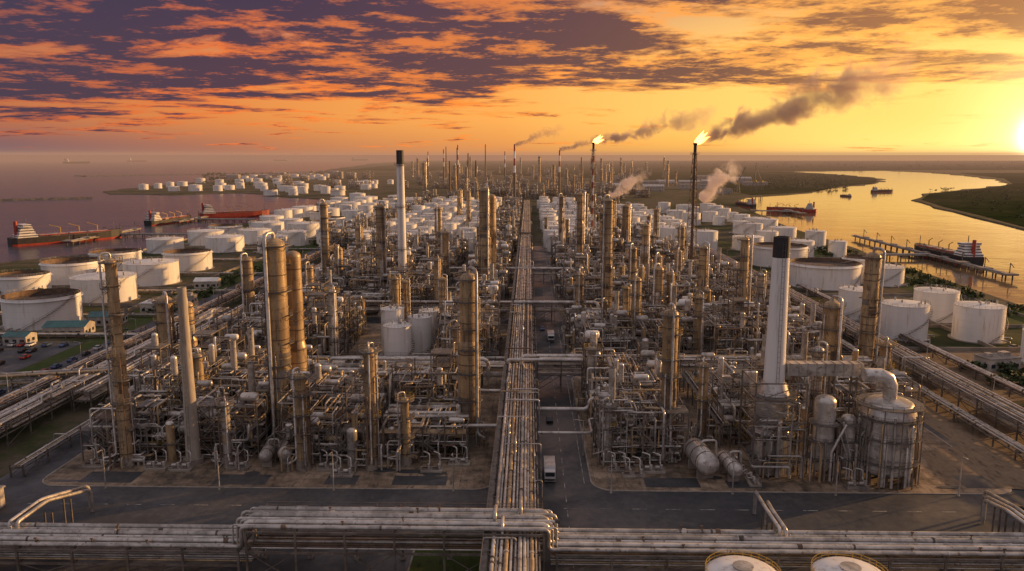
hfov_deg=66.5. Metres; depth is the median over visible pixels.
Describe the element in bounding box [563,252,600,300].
process unit
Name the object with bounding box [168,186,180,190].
storage tank
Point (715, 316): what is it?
process unit
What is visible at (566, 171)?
distillation column
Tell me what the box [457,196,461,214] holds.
distillation column
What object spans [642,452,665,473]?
pump skid
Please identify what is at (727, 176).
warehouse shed
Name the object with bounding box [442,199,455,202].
storage tank
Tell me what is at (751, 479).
pump skid
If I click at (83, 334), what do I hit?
pipe rack
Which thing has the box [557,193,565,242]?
distillation column
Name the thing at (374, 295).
process unit
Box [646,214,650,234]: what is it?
distillation column
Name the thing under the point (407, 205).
process unit
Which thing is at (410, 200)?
storage tank
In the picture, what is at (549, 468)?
delivery truck
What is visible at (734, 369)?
process unit
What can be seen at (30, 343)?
parked car
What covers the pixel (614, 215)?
distillation column
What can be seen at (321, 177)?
storage tank
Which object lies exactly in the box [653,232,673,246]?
process unit
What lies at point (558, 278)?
process unit
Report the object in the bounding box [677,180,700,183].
warehouse shed
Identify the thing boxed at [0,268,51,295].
storage tank
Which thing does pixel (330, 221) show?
storage tank
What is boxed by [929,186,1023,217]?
distant trees
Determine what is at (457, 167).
chimney
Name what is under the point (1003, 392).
bare ground
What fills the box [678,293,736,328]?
process unit
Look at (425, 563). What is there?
grass verge
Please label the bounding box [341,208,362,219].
storage tank
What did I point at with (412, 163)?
distillation column
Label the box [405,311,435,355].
storage tank
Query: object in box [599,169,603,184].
distillation column
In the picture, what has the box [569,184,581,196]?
process unit
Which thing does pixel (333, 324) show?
distillation column
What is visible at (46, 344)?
parked car
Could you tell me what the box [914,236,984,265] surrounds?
tanker ship
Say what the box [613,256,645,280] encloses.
process unit
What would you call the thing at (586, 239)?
process unit
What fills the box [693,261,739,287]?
process unit
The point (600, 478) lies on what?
concrete pavement
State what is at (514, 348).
pipe rack
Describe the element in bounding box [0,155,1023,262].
sea
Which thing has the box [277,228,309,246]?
storage tank
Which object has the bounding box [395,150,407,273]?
chimney
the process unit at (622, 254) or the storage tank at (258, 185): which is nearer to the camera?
the process unit at (622, 254)
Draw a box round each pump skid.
[81,447,108,467]
[143,449,169,470]
[168,450,193,471]
[226,448,250,470]
[317,449,339,470]
[330,455,354,477]
[420,451,442,472]
[448,445,469,465]
[607,451,628,472]
[622,456,644,477]
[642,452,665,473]
[742,464,761,486]
[843,467,870,490]
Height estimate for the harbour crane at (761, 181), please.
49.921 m
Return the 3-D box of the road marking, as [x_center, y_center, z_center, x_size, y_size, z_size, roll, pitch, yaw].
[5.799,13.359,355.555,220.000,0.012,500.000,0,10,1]
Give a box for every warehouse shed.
[1,331,37,345]
[41,320,95,336]
[86,311,127,325]
[193,277,221,288]
[596,175,608,179]
[613,178,631,181]
[621,183,632,186]
[641,180,658,183]
[642,184,663,190]
[658,180,674,183]
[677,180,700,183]
[678,183,707,188]
[700,179,713,183]
[705,176,718,181]
[711,188,732,193]
[716,174,729,179]
[731,177,751,183]
[742,181,767,185]
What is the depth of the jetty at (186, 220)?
849.08 m
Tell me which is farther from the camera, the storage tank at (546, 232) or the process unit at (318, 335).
the storage tank at (546, 232)
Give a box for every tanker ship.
[7,218,121,246]
[144,208,190,225]
[198,203,268,217]
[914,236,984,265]
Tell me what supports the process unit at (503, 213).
on the land
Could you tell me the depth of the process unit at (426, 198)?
1110.91 m
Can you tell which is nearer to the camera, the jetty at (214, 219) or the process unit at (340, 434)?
the process unit at (340, 434)
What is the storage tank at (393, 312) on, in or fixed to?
on the concrete pavement at (372, 333)
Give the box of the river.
[739,171,1023,305]
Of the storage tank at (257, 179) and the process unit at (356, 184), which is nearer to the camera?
the process unit at (356, 184)
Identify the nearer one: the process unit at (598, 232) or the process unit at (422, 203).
the process unit at (598, 232)
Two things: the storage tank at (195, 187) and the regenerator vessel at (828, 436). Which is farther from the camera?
the storage tank at (195, 187)
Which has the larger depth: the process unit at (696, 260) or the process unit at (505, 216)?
the process unit at (505, 216)
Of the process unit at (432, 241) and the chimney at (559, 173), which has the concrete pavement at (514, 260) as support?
the process unit at (432, 241)
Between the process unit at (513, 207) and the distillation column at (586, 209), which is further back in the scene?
the process unit at (513, 207)
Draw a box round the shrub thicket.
[958,359,1023,385]
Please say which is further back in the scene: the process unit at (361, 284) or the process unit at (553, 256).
the process unit at (553, 256)
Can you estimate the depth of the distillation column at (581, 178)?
1332.59 m
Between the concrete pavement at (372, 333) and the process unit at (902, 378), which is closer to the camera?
the process unit at (902, 378)
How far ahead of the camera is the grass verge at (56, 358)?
286.54 m
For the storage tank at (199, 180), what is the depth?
1988.17 m
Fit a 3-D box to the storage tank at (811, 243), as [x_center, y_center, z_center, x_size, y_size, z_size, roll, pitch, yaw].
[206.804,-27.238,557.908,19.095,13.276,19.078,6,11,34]
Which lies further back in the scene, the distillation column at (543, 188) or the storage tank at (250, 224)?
the distillation column at (543, 188)
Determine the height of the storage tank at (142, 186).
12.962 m
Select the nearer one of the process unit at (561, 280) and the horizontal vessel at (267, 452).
the horizontal vessel at (267, 452)
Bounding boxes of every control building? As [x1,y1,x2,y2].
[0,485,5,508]
[139,299,173,312]
[174,292,197,302]
[973,351,1021,371]
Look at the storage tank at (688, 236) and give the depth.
628.33 m
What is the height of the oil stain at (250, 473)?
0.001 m
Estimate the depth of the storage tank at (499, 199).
1120.18 m
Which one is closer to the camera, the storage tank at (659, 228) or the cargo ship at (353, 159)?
the storage tank at (659, 228)
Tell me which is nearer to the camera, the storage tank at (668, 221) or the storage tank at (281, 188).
the storage tank at (668, 221)
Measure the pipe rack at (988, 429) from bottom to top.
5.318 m
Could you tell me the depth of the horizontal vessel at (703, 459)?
175.20 m
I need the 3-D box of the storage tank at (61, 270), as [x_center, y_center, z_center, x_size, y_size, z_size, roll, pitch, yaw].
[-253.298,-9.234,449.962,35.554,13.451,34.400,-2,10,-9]
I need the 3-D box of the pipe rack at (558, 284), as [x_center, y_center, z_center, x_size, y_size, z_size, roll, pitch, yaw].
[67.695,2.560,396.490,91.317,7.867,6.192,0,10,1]
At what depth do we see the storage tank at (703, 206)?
965.49 m
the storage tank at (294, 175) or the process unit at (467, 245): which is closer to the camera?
the process unit at (467, 245)
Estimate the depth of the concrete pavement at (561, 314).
376.99 m
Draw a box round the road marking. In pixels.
[27,255,990,567]
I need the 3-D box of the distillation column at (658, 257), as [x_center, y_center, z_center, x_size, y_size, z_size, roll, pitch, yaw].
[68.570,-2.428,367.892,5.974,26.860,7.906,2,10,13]
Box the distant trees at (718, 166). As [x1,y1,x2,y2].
[455,161,1023,168]
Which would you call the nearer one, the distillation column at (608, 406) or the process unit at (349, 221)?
the distillation column at (608, 406)
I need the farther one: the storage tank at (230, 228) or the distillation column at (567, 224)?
the storage tank at (230, 228)
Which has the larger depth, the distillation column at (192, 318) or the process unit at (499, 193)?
the process unit at (499, 193)
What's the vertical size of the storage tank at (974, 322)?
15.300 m
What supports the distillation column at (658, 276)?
on the concrete pavement at (564, 333)
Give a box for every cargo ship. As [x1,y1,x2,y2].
[63,158,89,163]
[127,158,146,161]
[351,157,367,160]
[735,198,756,207]
[766,200,816,212]
[871,186,892,191]
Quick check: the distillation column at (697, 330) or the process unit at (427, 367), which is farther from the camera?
the distillation column at (697, 330)
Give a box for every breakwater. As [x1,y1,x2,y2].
[0,197,91,200]
[85,171,311,176]
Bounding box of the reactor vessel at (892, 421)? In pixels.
[852,368,924,491]
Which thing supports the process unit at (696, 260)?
on the concrete pavement at (561, 314)
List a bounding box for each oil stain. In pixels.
[245,471,259,475]
[373,468,395,471]
[397,469,419,472]
[419,472,446,474]
[419,475,442,478]
[707,476,722,478]
[937,486,960,487]
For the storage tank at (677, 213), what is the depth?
880.79 m
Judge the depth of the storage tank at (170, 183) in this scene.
1734.47 m
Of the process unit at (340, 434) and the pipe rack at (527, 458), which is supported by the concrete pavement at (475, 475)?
the process unit at (340, 434)
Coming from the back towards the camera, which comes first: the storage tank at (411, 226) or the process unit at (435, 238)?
the storage tank at (411, 226)
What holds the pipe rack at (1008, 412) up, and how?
on the land
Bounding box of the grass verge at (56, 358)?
[0,322,147,387]
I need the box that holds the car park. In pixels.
[0,342,82,372]
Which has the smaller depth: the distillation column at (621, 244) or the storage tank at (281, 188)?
the distillation column at (621, 244)
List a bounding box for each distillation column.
[97,252,147,470]
[151,291,179,363]
[173,299,198,353]
[192,348,208,408]
[211,396,245,469]
[238,252,257,316]
[257,231,307,439]
[280,367,320,472]
[302,261,316,290]
[318,199,331,272]
[324,284,341,359]
[332,244,345,279]
[353,223,364,247]
[355,342,393,471]
[358,300,366,326]
[364,342,390,431]
[373,201,387,281]
[386,391,420,470]
[388,273,401,305]
[401,278,410,319]
[411,161,413,176]
[415,159,419,176]
[421,161,426,194]
[431,254,443,306]
[433,204,443,243]
[437,274,447,347]
[439,228,453,286]
[448,319,459,383]
[452,164,456,189]
[453,266,486,447]
[456,188,461,215]
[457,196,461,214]
[463,183,468,200]
[464,165,468,185]
[465,188,470,225]
[469,156,471,176]
[474,181,478,199]
[475,222,478,244]
[476,183,496,279]
[478,296,481,350]
[517,181,519,196]
[531,166,534,180]
[537,155,541,184]
[542,184,544,195]
[544,215,547,228]
[552,164,555,188]
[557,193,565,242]
[564,168,568,185]
[565,218,569,242]
[566,185,568,196]
[568,268,586,333]
[572,175,574,196]
[573,189,585,261]
[576,341,599,413]
[580,173,582,189]
[582,253,589,271]
[583,191,588,226]
[586,234,592,252]
[590,194,596,229]
[592,397,626,466]
[598,236,602,269]
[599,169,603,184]
[599,194,616,310]
[599,219,602,250]
[599,297,609,319]
[608,172,611,184]
[612,207,615,253]
[613,199,615,226]
[613,226,617,250]
[616,190,619,203]
[617,264,624,286]
[619,161,621,177]
[619,238,623,255]
[620,202,631,246]
[622,283,630,326]
[626,243,639,292]
[628,273,644,343]
[637,264,645,286]
[639,220,651,270]
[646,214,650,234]
[651,263,666,310]
[652,206,659,239]
[652,252,664,273]
[656,303,685,457]
[663,157,664,177]
[664,164,668,186]
[664,269,676,304]
[674,170,677,185]
[674,223,687,270]
[674,247,683,280]
[674,271,679,284]
[684,290,707,366]
[689,357,719,442]
[695,242,710,293]
[703,286,712,312]
[734,233,753,337]
[753,269,768,314]
[797,341,829,443]
[816,295,846,393]
[851,247,885,364]
[875,336,896,371]
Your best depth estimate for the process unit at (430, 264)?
375.02 m
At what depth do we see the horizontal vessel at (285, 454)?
181.82 m
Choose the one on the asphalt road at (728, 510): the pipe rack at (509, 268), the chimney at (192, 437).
the pipe rack at (509, 268)
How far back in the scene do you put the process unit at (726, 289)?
355.53 m
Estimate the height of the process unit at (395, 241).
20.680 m
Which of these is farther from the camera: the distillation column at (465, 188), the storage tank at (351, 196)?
the storage tank at (351, 196)
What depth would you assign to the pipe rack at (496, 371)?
241.62 m
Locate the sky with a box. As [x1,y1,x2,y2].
[0,0,1023,154]
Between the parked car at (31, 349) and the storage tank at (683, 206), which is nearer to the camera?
the parked car at (31, 349)
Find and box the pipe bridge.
[0,485,1023,570]
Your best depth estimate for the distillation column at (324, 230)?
394.67 m
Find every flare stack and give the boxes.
[588,142,596,236]
[686,143,699,259]
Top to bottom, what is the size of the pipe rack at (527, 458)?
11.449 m
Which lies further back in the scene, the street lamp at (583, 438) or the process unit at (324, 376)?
the process unit at (324, 376)
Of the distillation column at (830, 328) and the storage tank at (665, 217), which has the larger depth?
the storage tank at (665, 217)
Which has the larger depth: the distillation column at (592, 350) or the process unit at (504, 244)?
the process unit at (504, 244)
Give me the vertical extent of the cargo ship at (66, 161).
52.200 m
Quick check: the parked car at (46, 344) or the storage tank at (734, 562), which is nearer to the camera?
the storage tank at (734, 562)
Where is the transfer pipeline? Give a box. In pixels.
[308,300,635,447]
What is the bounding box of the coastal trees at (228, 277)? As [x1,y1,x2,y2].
[0,239,318,312]
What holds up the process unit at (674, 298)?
on the concrete pavement at (564, 333)
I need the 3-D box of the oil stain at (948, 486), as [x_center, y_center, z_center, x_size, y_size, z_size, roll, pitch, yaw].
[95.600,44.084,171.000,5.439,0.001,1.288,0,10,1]
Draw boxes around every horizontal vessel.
[259,434,280,466]
[278,434,294,464]
[683,434,718,478]
[717,446,742,481]
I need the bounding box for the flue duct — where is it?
[785,360,863,471]
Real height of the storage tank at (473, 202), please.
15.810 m
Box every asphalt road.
[0,246,1023,570]
[0,247,320,405]
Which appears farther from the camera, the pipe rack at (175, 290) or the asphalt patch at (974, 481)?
the pipe rack at (175, 290)
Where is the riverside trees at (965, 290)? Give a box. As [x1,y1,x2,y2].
[814,245,1023,316]
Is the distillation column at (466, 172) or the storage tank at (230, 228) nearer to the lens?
the storage tank at (230, 228)
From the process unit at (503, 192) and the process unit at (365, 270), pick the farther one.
the process unit at (503, 192)
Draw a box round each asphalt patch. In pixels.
[78,471,142,482]
[211,474,271,484]
[324,475,359,484]
[391,476,447,484]
[643,478,700,487]
[725,480,764,487]
[951,475,998,487]
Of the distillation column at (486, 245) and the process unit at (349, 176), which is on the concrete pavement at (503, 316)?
the distillation column at (486, 245)
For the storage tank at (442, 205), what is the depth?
940.98 m
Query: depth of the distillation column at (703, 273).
320.14 m
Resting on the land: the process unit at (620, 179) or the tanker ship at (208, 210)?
the process unit at (620, 179)
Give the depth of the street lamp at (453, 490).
168.34 m
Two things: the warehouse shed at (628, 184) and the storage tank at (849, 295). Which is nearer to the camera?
the storage tank at (849, 295)
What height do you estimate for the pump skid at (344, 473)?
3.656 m
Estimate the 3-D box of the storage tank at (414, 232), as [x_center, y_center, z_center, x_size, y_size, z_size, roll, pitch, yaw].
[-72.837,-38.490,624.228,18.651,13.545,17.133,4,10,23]
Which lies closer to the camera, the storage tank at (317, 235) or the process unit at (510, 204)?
the storage tank at (317, 235)
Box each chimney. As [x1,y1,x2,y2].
[177,287,203,465]
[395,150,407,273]
[443,149,444,181]
[449,161,450,190]
[457,145,458,184]
[467,153,468,177]
[475,160,476,178]
[485,144,485,177]
[504,151,505,182]
[513,144,515,196]
[558,150,559,192]
[737,236,808,478]
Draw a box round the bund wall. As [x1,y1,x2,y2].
[0,238,1023,350]
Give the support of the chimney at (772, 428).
on the concrete pavement at (600, 478)
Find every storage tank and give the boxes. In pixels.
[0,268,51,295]
[0,285,86,330]
[38,255,104,285]
[69,269,140,305]
[88,246,142,270]
[122,256,181,286]
[138,183,148,189]
[142,235,183,253]
[154,183,161,188]
[161,246,214,271]
[166,181,173,186]
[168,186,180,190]
[177,181,187,185]
[184,227,223,245]
[188,184,202,190]
[194,177,204,182]
[204,232,245,252]
[208,222,242,233]
[212,184,223,190]
[215,179,223,182]
[224,184,235,189]
[234,179,243,182]
[235,182,244,188]
[238,226,270,244]
[249,220,265,226]
[251,219,283,233]
[253,178,262,181]
[253,233,288,253]
[254,182,267,188]
[258,214,283,220]
[260,185,267,190]
[263,189,278,195]
[272,178,281,182]
[274,208,292,217]
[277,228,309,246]
[279,185,288,190]
[279,217,302,229]
[285,185,296,191]
[286,207,303,219]
[287,220,319,237]
[288,188,297,195]
[290,174,298,177]
[292,204,313,217]
[296,183,308,188]
[298,186,308,193]
[309,211,331,219]
[311,219,336,227]
[313,184,325,190]
[315,228,340,246]
[317,200,335,206]
[318,176,325,179]
[320,185,330,193]
[325,199,340,207]
[328,207,340,215]
[328,216,345,223]
[330,190,344,195]
[330,196,347,201]
[334,185,345,190]
[339,201,360,208]
[339,204,351,211]
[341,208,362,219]
[349,192,365,200]
[351,232,370,244]
[352,199,365,204]
[354,195,372,202]
[357,203,373,212]
[360,184,370,189]
[361,195,377,202]
[370,183,377,187]
[376,200,388,207]
[378,303,403,354]
[381,319,414,368]
[383,197,396,202]
[386,220,395,232]
[387,179,393,183]
[387,202,405,211]
[405,198,414,202]
[405,213,412,221]
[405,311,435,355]
[406,220,421,226]
[406,222,416,229]
[409,216,424,225]
[411,210,422,217]
[411,228,428,234]
[412,204,425,212]
[417,225,433,233]
[419,305,439,348]
[420,214,432,219]
[423,219,434,225]
[424,202,433,206]
[424,208,434,212]
[432,198,441,201]
[432,215,450,222]
[434,203,449,210]
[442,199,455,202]
[442,211,451,218]
[442,222,458,238]
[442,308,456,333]
[445,205,456,211]
[447,221,459,234]
[451,218,465,226]
[453,216,466,225]
[459,226,475,237]
[462,209,471,220]
[463,230,475,246]
[463,237,472,250]
[465,204,476,210]
[469,220,478,226]
[471,199,478,210]
[496,196,501,204]
[536,199,549,208]
[538,208,552,219]
[539,214,557,229]
[540,205,551,207]
[541,212,555,215]
[541,220,557,231]
[541,224,557,238]
[542,209,556,213]
[542,227,565,247]
[545,232,564,251]
[552,201,564,209]
[564,197,574,201]
[564,209,572,213]
[564,214,575,217]
[565,217,575,221]
[631,203,643,208]
[631,210,645,215]
[631,215,639,221]
[635,205,646,210]
[636,228,652,234]
[638,214,651,222]
[644,208,653,213]
[651,221,665,227]
[658,201,670,213]
[658,215,673,221]
[658,224,670,239]
[660,218,681,225]
[660,224,686,244]
[666,209,685,218]
[672,221,685,226]
[676,203,691,211]
[679,224,690,240]
[682,212,701,225]
[685,229,699,245]
[688,205,698,212]
[693,228,717,250]
[700,202,714,213]
[701,210,717,221]
[705,550,780,570]
[707,204,722,210]
[712,215,725,225]
[718,207,730,218]
[726,211,738,221]
[729,219,748,233]
[730,234,763,250]
[732,213,749,224]
[743,216,763,222]
[744,221,762,234]
[749,240,809,267]
[755,229,778,241]
[757,217,777,229]
[769,225,797,238]
[789,255,863,290]
[791,237,815,256]
[805,228,826,250]
[811,551,887,570]
[827,238,847,256]
[838,283,879,321]
[842,253,882,270]
[860,262,909,287]
[879,296,934,342]
[913,284,961,323]
[947,298,1011,344]
[1018,326,1023,364]
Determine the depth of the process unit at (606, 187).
1477.51 m
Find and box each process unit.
[79,372,184,465]
[128,333,227,410]
[157,322,245,388]
[162,362,270,462]
[207,339,268,411]
[212,305,266,354]
[228,327,317,379]
[234,312,264,327]
[249,285,306,316]
[272,371,376,466]
[280,171,290,179]
[281,178,294,185]
[298,174,309,180]
[302,258,351,293]
[302,269,340,296]
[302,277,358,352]
[303,286,348,354]
[305,281,366,342]
[309,363,389,429]
[314,259,355,290]
[319,359,395,402]
[327,176,339,187]
[329,171,338,178]
[329,214,362,250]
[330,245,373,268]
[330,254,363,274]
[339,217,373,233]
[340,288,387,315]
[344,260,388,306]
[345,171,354,178]
[347,179,358,188]
[347,240,375,265]
[352,212,375,227]
[352,248,396,290]
[354,230,388,254]
[360,255,376,273]
[361,171,370,179]
[365,171,374,178]
[370,231,397,246]
[371,223,397,245]
[373,203,396,218]
[379,398,469,463]
[383,264,433,314]
[386,238,417,266]
[387,204,411,214]
[388,261,433,305]
[389,339,458,420]
[390,236,424,265]
[394,237,426,248]
[395,193,417,209]
[395,364,451,390]
[404,180,409,188]
[406,232,429,248]
[406,247,445,282]
[408,228,433,246]
[412,198,430,204]
[419,245,457,278]
[420,234,458,266]
[421,189,438,202]
[427,229,463,266]
[429,235,463,265]
[432,181,442,187]
[436,290,500,367]
[436,291,494,346]
[438,178,448,188]
[446,189,462,198]
[446,285,501,338]
[452,230,468,256]
[452,238,467,262]
[454,263,505,316]
[456,264,501,292]
[458,178,470,188]
[466,248,506,276]
[466,260,508,300]
[469,185,481,192]
[470,247,508,286]
[474,241,507,257]
[474,241,509,259]
[475,242,511,280]
[477,170,482,175]
[483,179,493,184]
[484,172,491,178]
[490,188,500,196]
[491,179,503,187]
[493,186,506,196]
[496,209,520,226]
[496,216,518,238]
[496,217,519,231]
[496,224,513,258]
[496,229,517,249]
[497,202,520,225]
[498,181,511,192]
[501,206,518,214]
[502,199,521,213]
[503,176,512,185]
[503,192,521,210]
[507,188,521,196]
[516,188,525,197]
[520,179,529,187]
[525,183,538,196]
[531,190,545,198]
[545,180,558,195]
[550,230,574,256]
[551,241,574,266]
[555,232,589,266]
[555,246,592,280]
[557,269,564,292]
[560,261,599,299]
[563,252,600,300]
[564,277,613,307]
[565,304,613,341]
[568,175,577,184]
[568,290,630,349]
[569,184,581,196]
[570,189,583,200]
[570,311,639,366]
[580,330,658,406]
[583,181,596,193]
[583,190,602,203]
[585,222,599,246]
[585,233,615,250]
[585,236,619,260]
[585,357,661,428]
[588,195,602,206]
[591,188,605,195]
[591,367,689,466]
[595,249,628,264]
[596,205,616,221]
[596,259,627,271]
[600,181,613,192]
[608,184,624,199]
[612,264,652,307]
[612,267,638,289]
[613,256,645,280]
[614,203,633,227]
[616,173,626,182]
[616,227,641,239]
[618,220,644,239]
[619,274,671,315]
[622,229,650,255]
[623,234,659,257]
[624,186,637,194]
[626,174,635,179]
[626,234,664,263]
[630,286,684,333]
[632,299,699,368]
[633,173,641,178]
[635,183,650,197]
[643,171,650,176]
[649,259,687,275]
[650,268,697,286]
[651,233,675,246]
[651,261,697,291]
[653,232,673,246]
[657,238,688,262]
[661,241,698,262]
[663,263,697,306]
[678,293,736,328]
[684,246,714,272]
[684,247,730,283]
[687,307,755,340]
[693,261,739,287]
[694,334,788,418]
[702,291,765,360]
[708,267,756,311]
[708,356,809,450]
[730,276,790,319]
[753,303,809,332]
[759,303,821,354]
[786,331,870,400]
[802,356,902,446]
[846,364,922,412]
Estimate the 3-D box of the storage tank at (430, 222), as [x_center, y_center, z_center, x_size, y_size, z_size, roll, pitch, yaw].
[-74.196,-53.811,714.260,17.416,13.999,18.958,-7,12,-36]
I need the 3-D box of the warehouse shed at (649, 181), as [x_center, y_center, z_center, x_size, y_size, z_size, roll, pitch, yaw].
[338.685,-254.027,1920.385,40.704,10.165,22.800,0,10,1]
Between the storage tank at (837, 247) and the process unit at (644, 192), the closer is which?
the storage tank at (837, 247)
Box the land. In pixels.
[0,161,1023,477]
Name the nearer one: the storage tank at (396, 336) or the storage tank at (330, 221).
the storage tank at (396, 336)
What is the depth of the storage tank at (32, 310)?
325.91 m
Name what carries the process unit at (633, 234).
on the land
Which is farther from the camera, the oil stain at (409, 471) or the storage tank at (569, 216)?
the storage tank at (569, 216)
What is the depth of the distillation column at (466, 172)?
1540.41 m
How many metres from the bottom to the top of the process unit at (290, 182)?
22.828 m
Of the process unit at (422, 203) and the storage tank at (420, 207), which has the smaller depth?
the storage tank at (420, 207)
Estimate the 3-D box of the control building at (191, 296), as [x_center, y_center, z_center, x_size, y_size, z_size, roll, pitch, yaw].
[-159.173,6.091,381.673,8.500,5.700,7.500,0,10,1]
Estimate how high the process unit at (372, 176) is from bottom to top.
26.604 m
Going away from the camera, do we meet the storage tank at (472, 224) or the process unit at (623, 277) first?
the process unit at (623, 277)
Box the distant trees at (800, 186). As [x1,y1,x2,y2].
[201,172,848,189]
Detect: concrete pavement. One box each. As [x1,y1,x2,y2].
[42,375,501,489]
[342,324,507,367]
[366,284,512,317]
[452,255,515,280]
[548,256,555,280]
[554,285,629,317]
[561,325,698,368]
[571,376,1011,494]
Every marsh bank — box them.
[351,161,1023,170]
[490,171,876,194]
[922,173,1023,226]
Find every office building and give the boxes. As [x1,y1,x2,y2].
[226,174,240,178]
[334,171,342,178]
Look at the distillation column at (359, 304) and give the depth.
328.79 m
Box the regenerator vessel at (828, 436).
[804,394,865,482]
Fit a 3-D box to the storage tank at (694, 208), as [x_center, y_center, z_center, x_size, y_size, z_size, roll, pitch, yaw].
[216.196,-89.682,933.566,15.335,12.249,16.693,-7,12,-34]
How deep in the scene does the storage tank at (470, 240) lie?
589.51 m
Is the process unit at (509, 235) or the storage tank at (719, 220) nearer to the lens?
the process unit at (509, 235)
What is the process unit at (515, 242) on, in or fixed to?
on the land
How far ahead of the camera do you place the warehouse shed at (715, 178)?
2048.36 m
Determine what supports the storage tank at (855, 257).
on the grass verge at (1015, 319)
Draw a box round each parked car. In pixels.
[7,342,16,346]
[16,342,24,346]
[17,348,28,352]
[19,354,31,358]
[24,342,35,346]
[25,347,37,352]
[41,342,51,346]
[50,363,62,368]
[58,342,68,346]
[66,357,77,361]
[80,351,90,355]
[93,345,103,349]
[546,415,552,422]
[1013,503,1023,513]
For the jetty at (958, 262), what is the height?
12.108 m
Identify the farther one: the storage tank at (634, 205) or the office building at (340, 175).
the office building at (340, 175)
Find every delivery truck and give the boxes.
[544,456,554,480]
[547,330,553,341]
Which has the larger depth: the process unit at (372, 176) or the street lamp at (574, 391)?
the process unit at (372, 176)
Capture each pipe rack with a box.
[0,241,345,410]
[0,307,230,445]
[0,310,177,317]
[0,330,148,338]
[0,365,111,391]
[8,342,223,476]
[72,246,352,411]
[138,288,234,293]
[179,271,262,275]
[212,258,301,261]
[217,351,504,368]
[244,248,320,250]
[261,354,505,388]
[319,264,723,283]
[324,296,511,321]
[358,284,512,290]
[479,363,542,570]
[504,298,536,374]
[512,234,533,306]
[519,200,531,238]
[534,298,735,322]
[537,348,873,391]
[555,282,562,298]
[565,331,571,350]
[682,370,731,447]
[689,254,1023,460]
[699,248,1023,440]
[796,284,1023,396]
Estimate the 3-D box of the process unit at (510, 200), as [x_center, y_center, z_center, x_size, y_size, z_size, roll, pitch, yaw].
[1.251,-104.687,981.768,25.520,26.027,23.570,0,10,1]
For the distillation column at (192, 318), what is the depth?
238.41 m
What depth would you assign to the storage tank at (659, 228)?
660.29 m
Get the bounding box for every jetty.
[61,222,140,244]
[120,233,187,237]
[171,211,207,224]
[191,218,254,221]
[750,205,790,213]
[851,231,1018,279]
[866,253,926,258]
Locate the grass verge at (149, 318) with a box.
[128,243,316,321]
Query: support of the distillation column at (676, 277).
on the concrete pavement at (561, 314)
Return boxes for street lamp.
[96,450,106,488]
[212,451,220,489]
[329,452,334,490]
[451,453,454,491]
[567,375,574,405]
[574,419,583,455]
[610,455,613,493]
[731,455,737,494]
[834,456,843,495]
[957,457,968,496]
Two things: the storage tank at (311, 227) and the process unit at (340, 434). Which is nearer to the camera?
the process unit at (340, 434)
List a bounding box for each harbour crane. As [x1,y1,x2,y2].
[721,162,727,187]
[734,167,745,192]
[751,163,756,191]
[756,167,763,190]
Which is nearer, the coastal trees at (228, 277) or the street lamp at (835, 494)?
the street lamp at (835, 494)
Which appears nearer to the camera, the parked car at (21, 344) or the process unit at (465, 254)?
the parked car at (21, 344)
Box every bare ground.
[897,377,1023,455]
[917,351,1023,400]
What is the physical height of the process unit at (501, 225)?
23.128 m
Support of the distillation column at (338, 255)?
on the concrete pavement at (503, 316)
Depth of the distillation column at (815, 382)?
193.75 m
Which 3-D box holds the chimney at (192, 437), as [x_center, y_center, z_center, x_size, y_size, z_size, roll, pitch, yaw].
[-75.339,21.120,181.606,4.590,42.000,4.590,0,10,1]
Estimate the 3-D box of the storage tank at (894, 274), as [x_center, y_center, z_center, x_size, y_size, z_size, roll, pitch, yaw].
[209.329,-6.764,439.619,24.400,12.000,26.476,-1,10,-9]
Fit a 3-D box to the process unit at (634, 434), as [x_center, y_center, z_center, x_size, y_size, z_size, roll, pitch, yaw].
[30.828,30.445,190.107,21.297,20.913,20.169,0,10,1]
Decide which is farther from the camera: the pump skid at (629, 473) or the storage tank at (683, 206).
the storage tank at (683, 206)
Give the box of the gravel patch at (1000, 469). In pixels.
[921,444,1023,489]
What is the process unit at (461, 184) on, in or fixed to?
on the land
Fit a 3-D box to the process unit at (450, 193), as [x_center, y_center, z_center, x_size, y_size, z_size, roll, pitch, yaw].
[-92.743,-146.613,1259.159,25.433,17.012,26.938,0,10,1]
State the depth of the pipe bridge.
134.39 m
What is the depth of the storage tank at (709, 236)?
591.20 m
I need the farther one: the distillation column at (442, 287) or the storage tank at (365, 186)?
the storage tank at (365, 186)
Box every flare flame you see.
[593,135,603,143]
[694,131,708,143]
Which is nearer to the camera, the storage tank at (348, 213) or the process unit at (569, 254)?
the process unit at (569, 254)
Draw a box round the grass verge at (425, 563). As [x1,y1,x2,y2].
[407,536,480,570]
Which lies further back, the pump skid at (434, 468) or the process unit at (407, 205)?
the process unit at (407, 205)
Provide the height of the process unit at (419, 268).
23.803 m
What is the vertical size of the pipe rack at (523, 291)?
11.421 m
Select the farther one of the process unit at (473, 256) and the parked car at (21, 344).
the process unit at (473, 256)
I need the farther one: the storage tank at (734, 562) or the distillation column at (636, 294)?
the distillation column at (636, 294)
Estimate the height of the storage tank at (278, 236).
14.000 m
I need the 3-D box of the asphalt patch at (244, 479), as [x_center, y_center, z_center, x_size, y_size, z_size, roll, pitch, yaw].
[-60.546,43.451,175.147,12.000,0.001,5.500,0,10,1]
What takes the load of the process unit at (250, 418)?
on the concrete pavement at (475, 475)
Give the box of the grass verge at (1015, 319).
[814,249,1023,330]

